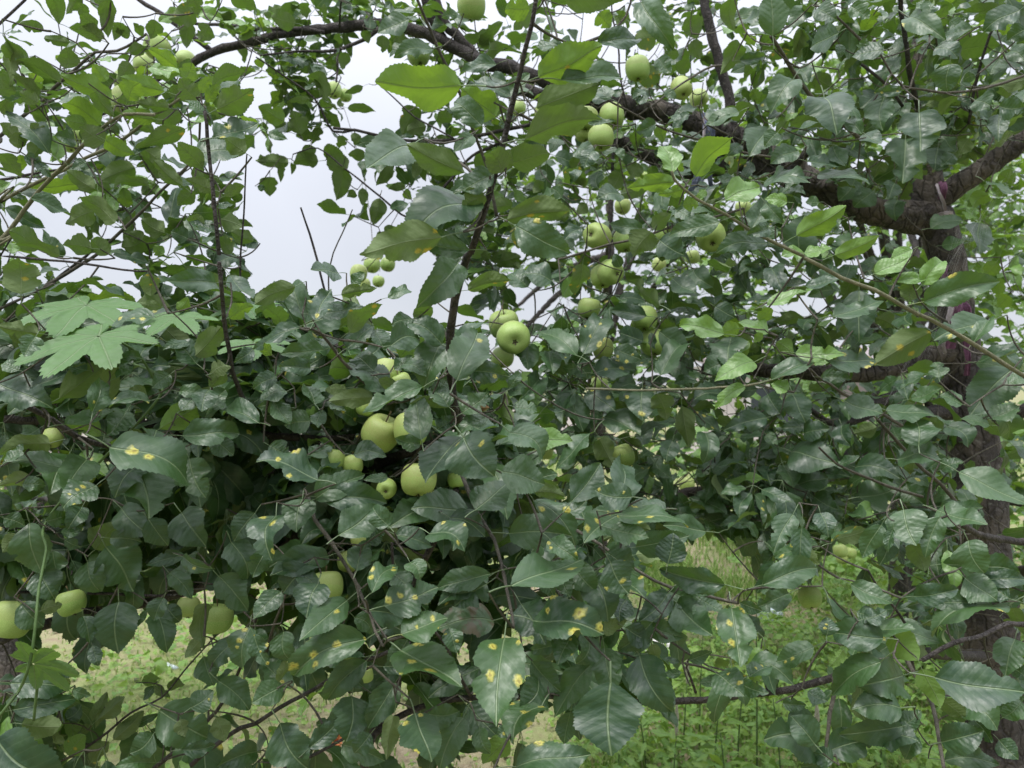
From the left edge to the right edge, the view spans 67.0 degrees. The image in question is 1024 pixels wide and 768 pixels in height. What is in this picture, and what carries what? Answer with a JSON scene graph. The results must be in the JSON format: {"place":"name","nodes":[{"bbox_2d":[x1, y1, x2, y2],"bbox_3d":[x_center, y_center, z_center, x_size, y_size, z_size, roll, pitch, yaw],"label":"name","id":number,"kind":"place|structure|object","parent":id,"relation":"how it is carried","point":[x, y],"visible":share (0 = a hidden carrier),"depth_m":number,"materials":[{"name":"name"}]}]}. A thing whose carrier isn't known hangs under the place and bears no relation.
{"place":"outdoors","nodes":[
{"label":"outdoors","id":0,"kind":"place"},
{"bbox_2d":[0,385,1023,767],"bbox_3d":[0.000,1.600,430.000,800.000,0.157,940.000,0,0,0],"label":"ground","id":1,"kind":"structure","parent":0,"point":[542,733],"depth_m":4.04,"materials":[{"name":"green plant"}]},
{"bbox_2d":[0,296,289,720],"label":"hop vine","id":2,"kind":"object","parent":1,"relation":"on","point":[71,343],"visible":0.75,"depth_m":0.91,"materials":[{"name":"green plant"}]},
{"bbox_2d":[0,0,290,311],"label":"apple tree","id":3,"kind":"object","parent":1,"relation":"on","point":[117,181],"visible":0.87,"depth_m":1.29,"materials":[{"name":"green plant"}]},
{"bbox_2d":[66,144,79,152],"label":"apple","id":4,"kind":"object","parent":3,"relation":"hanging from","point":[70,150],"visible":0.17,"depth_m":2.91,"materials":[{"name":"food"}]},
{"bbox_2d":[72,130,82,143],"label":"apple","id":5,"kind":"object","parent":3,"relation":"hanging from","point":[77,133],"visible":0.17,"depth_m":2.52,"materials":[{"name":"food"}]},
{"bbox_2d":[111,85,137,112],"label":"apple","id":6,"kind":"object","parent":3,"relation":"hanging from","point":[116,91],"visible":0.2,"depth_m":1.83,"materials":[{"name":"food"}]},
{"bbox_2d":[133,53,153,74],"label":"apple","id":7,"kind":"object","parent":3,"relation":"hanging from","point":[138,61],"visible":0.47,"depth_m":2.47,"materials":[{"name":"food"}]},
{"bbox_2d":[142,35,171,59],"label":"apple","id":8,"kind":"object","parent":3,"relation":"hanging from","point":[165,44],"visible":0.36,"depth_m":1.91,"materials":[{"name":"food"}]},
{"bbox_2d":[174,50,195,66],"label":"apple","id":9,"kind":"object","parent":3,"relation":"hanging from","point":[181,55],"visible":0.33,"depth_m":2.25,"materials":[{"name":"food"}]},
{"bbox_2d":[0,321,364,696],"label":"apple tree","id":10,"kind":"object","parent":1,"relation":"on","point":[5,664],"depth_m":3.53,"materials":[{"name":"green plant"}]},
{"bbox_2d":[49,398,575,452],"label":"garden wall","id":11,"kind":"structure","parent":1,"relation":"on","point":[569,422],"depth_m":17.40,"materials":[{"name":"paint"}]},
{"bbox_2d":[49,582,584,767],"bbox_3d":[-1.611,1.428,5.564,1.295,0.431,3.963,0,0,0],"label":"weeds","id":12,"kind":"object","parent":1,"relation":"on","point":[162,666],"visible":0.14,"depth_m":3.92,"materials":[{"name":"green plant"}]},
{"bbox_2d":[331,735,341,745],"bbox_3d":[-0.793,1.573,3.424,0.089,0.093,0.100,0,0,0],"label":"plastic scrap","id":13,"kind":"object","parent":1,"relation":"on","point":[338,737],"visible":0.09,"depth_m":3.41,"materials":[{"name":"plastic"}]},
{"bbox_2d":[0,0,816,767],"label":"apple tree","id":14,"kind":"object","parent":1,"relation":"on","point":[244,484],"visible":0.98,"depth_m":0.92,"materials":[{"name":"green plant"}]},
{"bbox_2d":[0,594,28,638],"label":"apple","id":15,"kind":"object","parent":14,"relation":"hanging from","point":[9,628],"visible":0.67,"depth_m":1.08,"materials":[{"name":"food"}]},
{"bbox_2d":[43,427,63,447],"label":"apple","id":16,"kind":"object","parent":14,"relation":"hanging from","point":[53,434],"visible":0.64,"depth_m":1.10,"materials":[{"name":"food"}]},
{"bbox_2d":[55,586,86,616],"bbox_3d":[-0.621,0.305,1.088,0.038,0.044,0.040,-21,-8,12],"label":"apple","id":17,"kind":"object","parent":14,"relation":"hanging from","point":[73,602],"visible":0.93,"depth_m":1.07,"materials":[{"name":"food"}]},
{"bbox_2d":[177,597,199,617],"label":"apple","id":18,"kind":"object","parent":14,"relation":"hanging from","point":[187,605],"visible":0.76,"depth_m":1.05,"materials":[{"name":"food"}]},
{"bbox_2d":[206,598,233,634],"bbox_3d":[-0.411,0.324,1.079,0.044,0.051,0.046,0,-6,12],"label":"apple","id":19,"kind":"object","parent":14,"relation":"hanging from","point":[220,618],"visible":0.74,"depth_m":1.06,"materials":[{"name":"food"}]},
{"bbox_2d":[316,565,342,596],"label":"apple","id":20,"kind":"object","parent":14,"relation":"hanging from","point":[332,581],"visible":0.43,"depth_m":1.05,"materials":[{"name":"food"}]},
{"bbox_2d":[327,445,344,466],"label":"apple","id":21,"kind":"object","parent":14,"relation":"attached to","point":[335,456],"visible":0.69,"depth_m":1.07,"materials":[{"name":"food"}]},
{"bbox_2d":[337,548,354,572],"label":"apple","id":22,"kind":"object","parent":14,"relation":"hanging from","point":[340,565],"visible":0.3,"depth_m":1.09,"materials":[{"name":"food"}]},
{"bbox_2d":[343,452,362,470],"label":"apple","id":23,"kind":"object","parent":14,"relation":"hanging from","point":[353,462],"visible":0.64,"depth_m":1.07,"materials":[{"name":"food"}]},
{"bbox_2d":[350,537,365,545],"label":"apple","id":24,"kind":"object","parent":14,"relation":"attached to","point":[355,540],"visible":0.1,"depth_m":1.06,"materials":[{"name":"food"}]},
{"bbox_2d":[356,403,372,415],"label":"apple","id":25,"kind":"object","parent":14,"relation":"hanging from","point":[360,410],"visible":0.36,"depth_m":1.08,"materials":[{"name":"food"}]},
{"bbox_2d":[362,666,373,682],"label":"apple","id":26,"kind":"object","parent":14,"relation":"hanging from","point":[368,676],"visible":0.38,"depth_m":1.06,"materials":[{"name":"food"}]},
{"bbox_2d":[361,411,396,452],"bbox_3d":[-0.183,0.066,1.092,0.054,0.062,0.056,29,12,-4],"label":"apple","id":27,"kind":"object","parent":14,"relation":"hanging from","point":[377,429],"visible":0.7,"depth_m":1.07,"materials":[{"name":"food"}]},
{"bbox_2d":[376,478,396,498],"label":"apple","id":28,"kind":"object","parent":14,"relation":"hanging from","point":[387,489],"visible":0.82,"depth_m":1.05,"materials":[{"name":"food"}]},
{"bbox_2d":[377,357,399,377],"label":"apple","id":29,"kind":"object","parent":14,"relation":"hanging from","point":[388,363],"visible":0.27,"depth_m":1.06,"materials":[{"name":"food"}]},
{"bbox_2d":[392,370,410,380],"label":"apple","id":30,"kind":"object","parent":14,"relation":"hanging from","point":[403,375],"visible":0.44,"depth_m":1.05,"materials":[{"name":"food"}]},
{"bbox_2d":[393,413,426,444],"bbox_3d":[-0.139,0.059,1.065,0.048,0.053,0.047,-2,-19,-10],"label":"apple","id":31,"kind":"object","parent":14,"relation":"hanging from","point":[398,429],"visible":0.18,"depth_m":1.05,"materials":[{"name":"food"}]},
{"bbox_2d":[401,459,436,496],"bbox_3d":[-0.128,0.128,1.065,0.050,0.056,0.050,9,-18,-28],"label":"apple","id":32,"kind":"object","parent":14,"relation":"hanging from","point":[413,483],"visible":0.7,"depth_m":1.04,"materials":[{"name":"food"}]},
{"bbox_2d":[448,473,465,487],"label":"apple","id":33,"kind":"object","parent":14,"relation":"hanging from","point":[454,480],"visible":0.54,"depth_m":1.09,"materials":[{"name":"food"}]},
{"bbox_2d":[492,347,513,367],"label":"apple","id":34,"kind":"object","parent":14,"relation":"hanging from","point":[506,358],"visible":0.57,"depth_m":2.27,"materials":[{"name":"food"}]},
{"bbox_2d":[488,306,518,337],"bbox_3d":[-0.017,-0.128,1.615,0.065,0.072,0.063,-19,26,-35],"label":"apple","id":35,"kind":"object","parent":14,"relation":"hanging from","point":[504,316],"visible":0.55,"depth_m":1.59,"materials":[{"name":"food"}]},
{"bbox_2d":[496,321,529,353],"bbox_3d":[0.003,-0.091,1.493,0.065,0.063,0.072,-32,21,4],"label":"apple","id":36,"kind":"object","parent":14,"relation":"hanging from","point":[513,337],"visible":1,"depth_m":1.47,"materials":[{"name":"food"}]},
{"bbox_2d":[578,294,600,318],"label":"apple","id":37,"kind":"object","parent":14,"relation":"hanging from","point":[586,304],"visible":0.84,"depth_m":1.69,"materials":[{"name":"food"}]},
{"bbox_2d":[612,441,634,465],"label":"apple","id":38,"kind":"object","parent":14,"relation":"hanging from","point":[626,452],"visible":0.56,"depth_m":1.66,"materials":[{"name":"food"}]},
{"bbox_2d":[52,571,936,767],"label":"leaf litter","id":39,"kind":"object","parent":1,"relation":"on","point":[404,697],"visible":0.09,"depth_m":4.02,"materials":[{"name":"plant"}]},
{"bbox_2d":[0,453,1023,510],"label":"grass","id":40,"kind":"structure","parent":1,"relation":"on","point":[577,467],"depth_m":13.81,"materials":[{"name":"plant"}]},
{"bbox_2d":[102,0,1023,767],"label":"apple tree","id":41,"kind":"object","parent":1,"relation":"on","point":[956,536],"visible":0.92,"depth_m":1.55,"materials":[{"name":"green plant"}]},
{"bbox_2d":[114,70,134,85],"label":"apple","id":42,"kind":"object","parent":41,"relation":"hanging from","point":[116,83],"visible":0.06,"depth_m":2.04,"materials":[{"name":"food"}]},
{"bbox_2d":[328,81,341,99],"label":"apple","id":43,"kind":"object","parent":41,"relation":"hanging from","point":[337,94],"visible":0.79,"depth_m":3.14,"materials":[{"name":"food"}]},
{"bbox_2d":[340,88,351,101],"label":"apple","id":44,"kind":"object","parent":41,"relation":"hanging from","point":[345,97],"visible":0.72,"depth_m":3.18,"materials":[{"name":"food"}]},
{"bbox_2d":[350,264,366,282],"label":"apple","id":45,"kind":"object","parent":41,"relation":"hanging from","point":[355,268],"visible":0.59,"depth_m":2.67,"materials":[{"name":"food"}]},
{"bbox_2d":[360,278,370,286],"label":"apple","id":46,"kind":"object","parent":41,"relation":"hanging from","point":[366,281],"visible":0.12,"depth_m":2.97,"materials":[{"name":"food"}]},
{"bbox_2d":[363,257,379,272],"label":"apple","id":47,"kind":"object","parent":41,"relation":"hanging from","point":[374,266],"visible":0.73,"depth_m":3.03,"materials":[{"name":"food"}]},
{"bbox_2d":[372,275,384,286],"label":"apple","id":48,"kind":"object","parent":41,"relation":"hanging from","point":[378,281],"visible":1,"depth_m":3.18,"materials":[{"name":"food"}]},
{"bbox_2d":[380,257,394,271],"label":"apple","id":49,"kind":"object","parent":41,"relation":"hanging from","point":[386,265],"visible":0.88,"depth_m":2.89,"materials":[{"name":"food"}]},
{"bbox_2d":[407,53,429,65],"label":"apple","id":50,"kind":"object","parent":41,"relation":"hanging from","point":[422,59],"visible":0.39,"depth_m":2.10,"materials":[{"name":"food"}]},
{"bbox_2d":[457,0,485,20],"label":"apple","id":51,"kind":"object","parent":41,"relation":"hanging from","point":[471,10],"visible":0.98,"depth_m":1.71,"materials":[{"name":"food"}]},
{"bbox_2d":[513,99,525,116],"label":"apple","id":52,"kind":"object","parent":41,"relation":"hanging from","point":[520,107],"visible":0.59,"depth_m":3.16,"materials":[{"name":"food"}]},
{"bbox_2d":[535,449,553,459],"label":"apple","id":53,"kind":"object","parent":41,"relation":"hanging from","point":[548,454],"visible":0.38,"depth_m":2.60,"materials":[{"name":"food"}]},
{"bbox_2d":[575,129,588,142],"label":"apple","id":54,"kind":"object","parent":41,"relation":"hanging from","point":[581,135],"visible":0.31,"depth_m":1.74,"materials":[{"name":"food"}]},
{"bbox_2d":[582,105,598,130],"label":"apple","id":55,"kind":"object","parent":41,"relation":"hanging from","point":[594,111],"visible":0.23,"depth_m":1.71,"materials":[{"name":"food"}]},
{"bbox_2d":[583,222,611,249],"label":"apple","id":56,"kind":"object","parent":41,"relation":"hanging from","point":[596,236],"visible":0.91,"depth_m":1.67,"materials":[{"name":"food"}]},
{"bbox_2d":[591,376,607,387],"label":"apple","id":57,"kind":"object","parent":41,"relation":"hanging from","point":[598,382],"visible":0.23,"depth_m":2.85,"materials":[{"name":"food"}]},
{"bbox_2d":[590,265,609,288],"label":"apple","id":58,"kind":"object","parent":41,"relation":"hanging from","point":[596,282],"visible":0.52,"depth_m":1.71,"materials":[{"name":"food"}]},
{"bbox_2d":[588,124,613,150],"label":"apple","id":59,"kind":"object","parent":41,"relation":"hanging from","point":[601,134],"visible":0.88,"depth_m":1.64,"materials":[{"name":"food"}]},
{"bbox_2d":[593,337,613,358],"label":"apple","id":60,"kind":"object","parent":41,"relation":"hanging from","point":[607,351],"visible":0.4,"depth_m":1.67,"materials":[{"name":"food"}]},
{"bbox_2d":[597,259,623,284],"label":"apple","id":61,"kind":"object","parent":41,"relation":"hanging from","point":[607,275],"visible":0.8,"depth_m":1.67,"materials":[{"name":"food"}]},
{"bbox_2d":[599,102,623,130],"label":"apple","id":62,"kind":"object","parent":41,"relation":"hanging from","point":[608,110],"visible":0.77,"depth_m":1.70,"materials":[{"name":"food"}]},
{"bbox_2d":[613,231,631,252],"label":"apple","id":63,"kind":"object","parent":41,"relation":"hanging from","point":[622,247],"visible":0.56,"depth_m":1.72,"materials":[{"name":"food"}]},
{"bbox_2d":[614,199,630,214],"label":"apple","id":64,"kind":"object","parent":41,"relation":"hanging from","point":[625,204],"visible":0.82,"depth_m":2.85,"materials":[{"name":"food"}]},
{"bbox_2d":[625,54,649,81],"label":"apple","id":65,"kind":"object","parent":41,"relation":"hanging from","point":[637,67],"visible":1,"depth_m":1.69,"materials":[{"name":"food"}]},
{"bbox_2d":[632,306,657,331],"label":"apple","id":66,"kind":"object","parent":41,"relation":"hanging from","point":[643,324],"visible":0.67,"depth_m":1.66,"materials":[{"name":"food"}]},
{"bbox_2d":[640,329,661,355],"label":"apple","id":67,"kind":"object","parent":41,"relation":"hanging from","point":[646,350],"visible":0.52,"depth_m":1.67,"materials":[{"name":"food"}]},
{"bbox_2d":[652,257,665,271],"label":"apple","id":68,"kind":"object","parent":41,"relation":"hanging from","point":[659,266],"visible":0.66,"depth_m":3.12,"materials":[{"name":"food"}]},
{"bbox_2d":[655,226,670,242],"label":"apple","id":69,"kind":"object","parent":41,"relation":"hanging from","point":[659,235],"visible":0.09,"depth_m":1.74,"materials":[{"name":"food"}]},
{"bbox_2d":[670,75,691,99],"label":"apple","id":70,"kind":"object","parent":41,"relation":"hanging from","point":[683,91],"visible":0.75,"depth_m":1.67,"materials":[{"name":"food"}]},
{"bbox_2d":[679,474,694,488],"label":"apple","id":71,"kind":"object","parent":41,"relation":"hanging from","point":[691,483],"visible":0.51,"depth_m":3.06,"materials":[{"name":"food"}]},
{"bbox_2d":[685,248,699,264],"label":"apple","id":72,"kind":"object","parent":41,"relation":"hanging from","point":[695,255],"visible":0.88,"depth_m":2.82,"materials":[{"name":"food"}]},
{"bbox_2d":[689,88,708,107],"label":"apple","id":73,"kind":"object","parent":41,"relation":"hanging from","point":[697,99],"visible":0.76,"depth_m":2.66,"materials":[{"name":"food"}]},
{"bbox_2d":[688,113,714,191],"bbox_3d":[0.519,-0.634,2.112,0.074,0.226,0.044,0,0,0],"label":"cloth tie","id":74,"kind":"object","parent":41,"relation":"hanging from","point":[696,180],"visible":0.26,"depth_m":2.12,"materials":[{"name":"fabric"}]},
{"bbox_2d":[695,222,725,251],"bbox_3d":[0.427,-0.320,1.665,0.064,0.064,0.071,-15,39,13],"label":"apple","id":75,"kind":"object","parent":41,"relation":"hanging from","point":[712,241],"visible":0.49,"depth_m":1.64,"materials":[{"name":"food"}]},
{"bbox_2d":[735,202,750,215],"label":"apple","id":76,"kind":"object","parent":41,"relation":"hanging from","point":[743,204],"visible":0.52,"depth_m":3.05,"materials":[{"name":"food"}]},
{"bbox_2d":[798,583,821,608],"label":"apple","id":77,"kind":"object","parent":41,"relation":"hanging from","point":[810,597],"visible":0.94,"depth_m":1.67,"materials":[{"name":"food"}]},
{"bbox_2d":[833,542,847,557],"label":"apple","id":78,"kind":"object","parent":41,"relation":"hanging from","point":[840,550],"visible":0.91,"depth_m":2.97,"materials":[{"name":"food"}]},
{"bbox_2d":[836,556,847,563],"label":"apple","id":79,"kind":"object","parent":41,"relation":"hanging from","point":[841,561],"visible":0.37,"depth_m":3.18,"materials":[{"name":"food"}]},
{"bbox_2d":[847,546,856,558],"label":"apple","id":80,"kind":"object","parent":41,"relation":"hanging from","point":[852,553],"visible":0.79,"depth_m":3.18,"materials":[{"name":"food"}]},
{"bbox_2d":[935,181,953,215],"bbox_3d":[1.221,-0.514,2.194,0.047,0.136,0.064,0,0,43],"label":"cloth tie","id":81,"kind":"object","parent":41,"relation":"attached to","point":[942,191],"visible":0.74,"depth_m":2.20,"materials":[{"name":"fabric"}]},
{"bbox_2d":[884,153,1021,418],"bbox_3d":[0.849,-0.189,1.483,0.277,0.519,0.091,0,0,0],"label":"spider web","id":82,"kind":"object","parent":41,"relation":"attached to","point":[964,255],"visible":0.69,"depth_m":1.47,"materials":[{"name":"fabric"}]},
{"bbox_2d":[942,265,971,375],"bbox_3d":[1.252,-0.182,2.188,0.087,0.319,0.054,0,0,0],"label":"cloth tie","id":83,"kind":"object","parent":41,"relation":"attached to","point":[965,306],"visible":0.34,"depth_m":2.18,"materials":[{"name":"fabric"}]},
{"bbox_2d":[591,749,636,767],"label":"weed","id":84,"kind":"object","parent":1,"relation":"on","point":[619,757],"visible":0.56,"depth_m":2.91,"materials":[{"name":"green plant"}]},
{"bbox_2d":[478,34,814,545],"bbox_3d":[1.007,-0.593,5.577,2.849,4.649,2.964,0,0,0],"label":"apple tree","id":85,"kind":"object","parent":1,"relation":"on","point":[620,290],"visible":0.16,"depth_m":5.32,"materials":[{"name":"green plant"}]},
{"bbox_2d":[628,714,669,767],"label":"weed","id":86,"kind":"object","parent":1,"relation":"on","point":[645,720],"visible":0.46,"depth_m":3.00,"materials":[{"name":"green plant"}]},
{"bbox_2d":[646,705,691,767],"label":"weed","id":87,"kind":"object","parent":1,"relation":"on","point":[674,761],"visible":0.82,"depth_m":2.75,"materials":[{"name":"green plant"}]},
{"bbox_2d":[658,660,706,762],"bbox_3d":[0.709,1.373,3.195,0.224,0.496,0.198,0,0,0],"label":"weed","id":88,"kind":"object","parent":1,"relation":"on","point":[697,719],"visible":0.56,"depth_m":3.20,"materials":[{"name":"green plant"}]},
{"bbox_2d":[674,635,726,749],"bbox_3d":[0.820,1.362,3.382,0.247,0.543,0.186,0,0,0],"label":"weed","id":89,"kind":"object","parent":1,"relation":"on","point":[700,712],"visible":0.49,"depth_m":3.40,"materials":[{"name":"green plant"}]},
{"bbox_2d":[686,711,745,767],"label":"weed","id":90,"kind":"object","parent":1,"relation":"on","point":[726,742],"visible":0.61,"depth_m":2.90,"materials":[{"name":"green plant"}]},
{"bbox_2d":[705,732,743,767],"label":"weed","id":91,"kind":"object","parent":1,"relation":"on","point":[709,762],"visible":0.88,"depth_m":2.75,"materials":[{"name":"green plant"}]},
{"bbox_2d":[714,670,766,767],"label":"weed","id":92,"kind":"object","parent":1,"relation":"on","point":[736,734],"visible":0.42,"depth_m":3.00,"materials":[{"name":"green plant"}]},
{"bbox_2d":[726,580,791,767],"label":"weed","id":93,"kind":"object","parent":1,"relation":"on","point":[755,732],"visible":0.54,"depth_m":2.90,"materials":[{"name":"green plant"}]},
{"bbox_2d":[757,608,782,620],"bbox_3d":[1.736,1.542,5.189,0.164,0.142,0.168,0,0,-39],"label":"plastic bag","id":94,"kind":"object","parent":1,"relation":"on","point":[771,609],"visible":0.1,"depth_m":5.13,"materials":[{"name":"plastic"}]},
{"bbox_2d":[753,698,792,767],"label":"weed","id":95,"kind":"object","parent":1,"relation":"on","point":[771,763],"visible":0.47,"depth_m":2.81,"materials":[{"name":"green plant"}]},
{"bbox_2d":[682,345,875,459],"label":"farm shed","id":96,"kind":"structure","parent":1,"relation":"on","point":[761,392],"depth_m":14.20,"materials":[{"name":"paint"}]},
{"bbox_2d":[746,384,791,425],"bbox_3d":[4.750,0.400,14.174,0.900,0.800,0.047,0,0,0],"label":"window","id":97,"kind":"structure","parent":96,"relation":"in","point":[761,392],"depth_m":14.17,"materials":[{"name":"white glass"}]},
{"bbox_2d":[840,382,875,459],"bbox_3d":[6.300,0.700,14.178,0.800,1.800,0.037,0,0,0],"label":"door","id":98,"kind":"structure","parent":96,"relation":"in","point":[861,388],"depth_m":14.16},
{"bbox_2d":[546,573,1023,767],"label":"weeds","id":99,"kind":"object","parent":1,"relation":"on","point":[787,629],"visible":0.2,"depth_m":3.37,"materials":[{"name":"green plant"}]},
{"bbox_2d":[814,705,819,747],"bbox_3d":[1.084,1.356,2.690,0.188,0.497,0.188,0,0,39],"label":"weed","id":100,"kind":"object","parent":1,"relation":"on","point":[816,715],"visible":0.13,"depth_m":2.70,"materials":[{"name":"green plant"}]},
{"bbox_2d":[646,240,1023,671],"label":"apple tree","id":101,"kind":"object","parent":1,"relation":"on","point":[1011,467],"visible":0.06,"depth_m":3.75,"materials":[{"name":"green plant"}]},
{"bbox_2d":[669,7,1023,617],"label":"apple tree","id":102,"kind":"object","parent":1,"relation":"on","point":[1003,243],"visible":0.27,"depth_m":3.79,"materials":[{"name":"green plant"}]},
{"bbox_2d":[706,500,1023,619],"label":"weeds","id":103,"kind":"object","parent":1,"relation":"on","point":[833,563],"visible":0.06,"depth_m":5.51,"materials":[{"name":"green plant"}]},
{"bbox_2d":[857,746,903,767],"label":"weed","id":104,"kind":"object","parent":1,"relation":"on","point":[882,756],"visible":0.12,"depth_m":3.10,"materials":[{"name":"green plant"}]},
{"bbox_2d":[0,0,1023,384],"label":"sky","id":105,"kind":"structure","parent":0,"point":[285,251],"materials":[{"name":"white"}]},
{"bbox_2d":[614,510,1019,606],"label":"tall grass","id":106,"kind":"structure","parent":0,"point":[687,562],"depth_m":6.23,"materials":[{"name":"plant"}]}
]}

